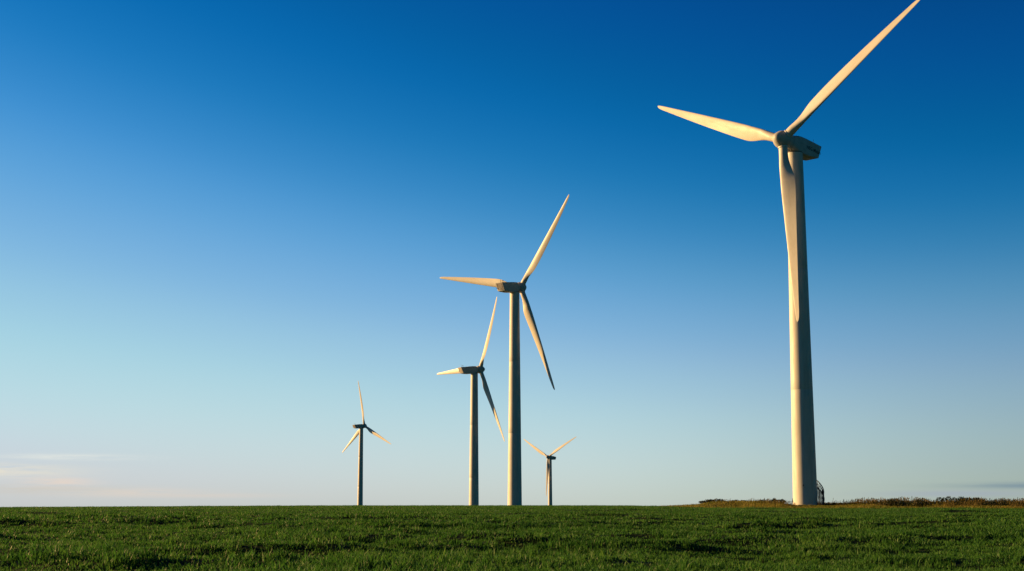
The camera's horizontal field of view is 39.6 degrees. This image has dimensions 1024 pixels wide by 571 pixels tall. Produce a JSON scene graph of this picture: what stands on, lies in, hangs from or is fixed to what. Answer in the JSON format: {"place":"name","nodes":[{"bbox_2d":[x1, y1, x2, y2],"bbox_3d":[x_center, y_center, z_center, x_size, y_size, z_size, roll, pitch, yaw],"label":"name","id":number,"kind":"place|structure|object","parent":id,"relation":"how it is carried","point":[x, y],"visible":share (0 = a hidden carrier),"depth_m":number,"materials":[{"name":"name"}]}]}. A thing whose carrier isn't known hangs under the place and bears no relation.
{"place":"outdoors","nodes":[
{"label":"outdoors","id":0,"kind":"place"},
{"bbox_2d":[0,503,1023,570],"bbox_3d":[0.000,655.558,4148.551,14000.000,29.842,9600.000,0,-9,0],"label":"ground","id":1,"kind":"structure","parent":0,"point":[643,535],"depth_m":47.08,"materials":[{"name":"green plant"}]},
{"bbox_2d":[342,382,390,505],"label":"wind turbine","id":2,"kind":"object","parent":1,"relation":"on","point":[361,427],"visible":0.96,"depth_m":957.75,"materials":[{"name":"paint"}]},
{"bbox_2d":[437,297,504,504],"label":"wind turbine","id":3,"kind":"object","parent":1,"relation":"on","point":[473,371],"visible":0.96,"depth_m":534.81,"materials":[{"name":"paint"}]},
{"bbox_2d":[440,195,568,504],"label":"wind turbine","id":4,"kind":"object","parent":1,"relation":"on","point":[514,289],"visible":0.99,"depth_m":392.46,"materials":[{"name":"paint"}]},
{"bbox_2d":[524,437,575,504],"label":"wind turbine","id":5,"kind":"object","parent":1,"relation":"on","point":[550,457],"visible":0.92,"depth_m":1126.63,"materials":[{"name":"paint"}]},
{"bbox_2d":[658,0,919,504],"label":"wind turbine","id":6,"kind":"object","parent":1,"relation":"on","point":[795,152],"visible":0.98,"depth_m":228.96,"materials":[{"name":"paint"}]},
{"bbox_2d":[661,500,1023,508],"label":"verge grass","id":7,"kind":"structure","parent":1,"relation":"on","point":[755,503],"depth_m":212.47,"materials":[{"name":"green plant"}]},
{"bbox_2d":[712,496,1023,507],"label":"tall dry grass","id":8,"kind":"structure","parent":1,"relation":"on","point":[979,500],"depth_m":219.33,"materials":[{"name":"plant"}]},
{"bbox_2d":[878,498,906,505],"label":"dark shrub","id":9,"kind":"object","parent":1,"relation":"on","point":[888,501],"visible":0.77,"depth_m":211.44,"materials":[{"name":"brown plant"}]},
{"bbox_2d":[905,499,932,506],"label":"dark shrub","id":10,"kind":"object","parent":1,"relation":"on","point":[920,502],"visible":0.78,"depth_m":213.20,"materials":[{"name":"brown plant"}]},
{"bbox_2d":[979,500,998,506],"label":"dark shrub","id":11,"kind":"object","parent":1,"relation":"on","point":[991,502],"visible":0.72,"depth_m":211.92,"materials":[{"name":"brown plant"}]},
{"bbox_2d":[0,0,1023,506],"label":"sky","id":12,"kind":"structure","parent":0,"point":[221,220],"materials":[{"name":"blue"}]},
{"bbox_2d":[699,498,723,502],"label":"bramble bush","id":13,"kind":"object","parent":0,"point":[708,500],"visible":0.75,"depth_m":222.94,"materials":[{"name":"plant"}]},
{"bbox_2d":[936,497,948,500],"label":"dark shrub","id":14,"kind":"object","parent":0,"point":[942,499],"visible":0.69,"depth_m":230.43,"materials":[{"name":"plant"}]}
]}

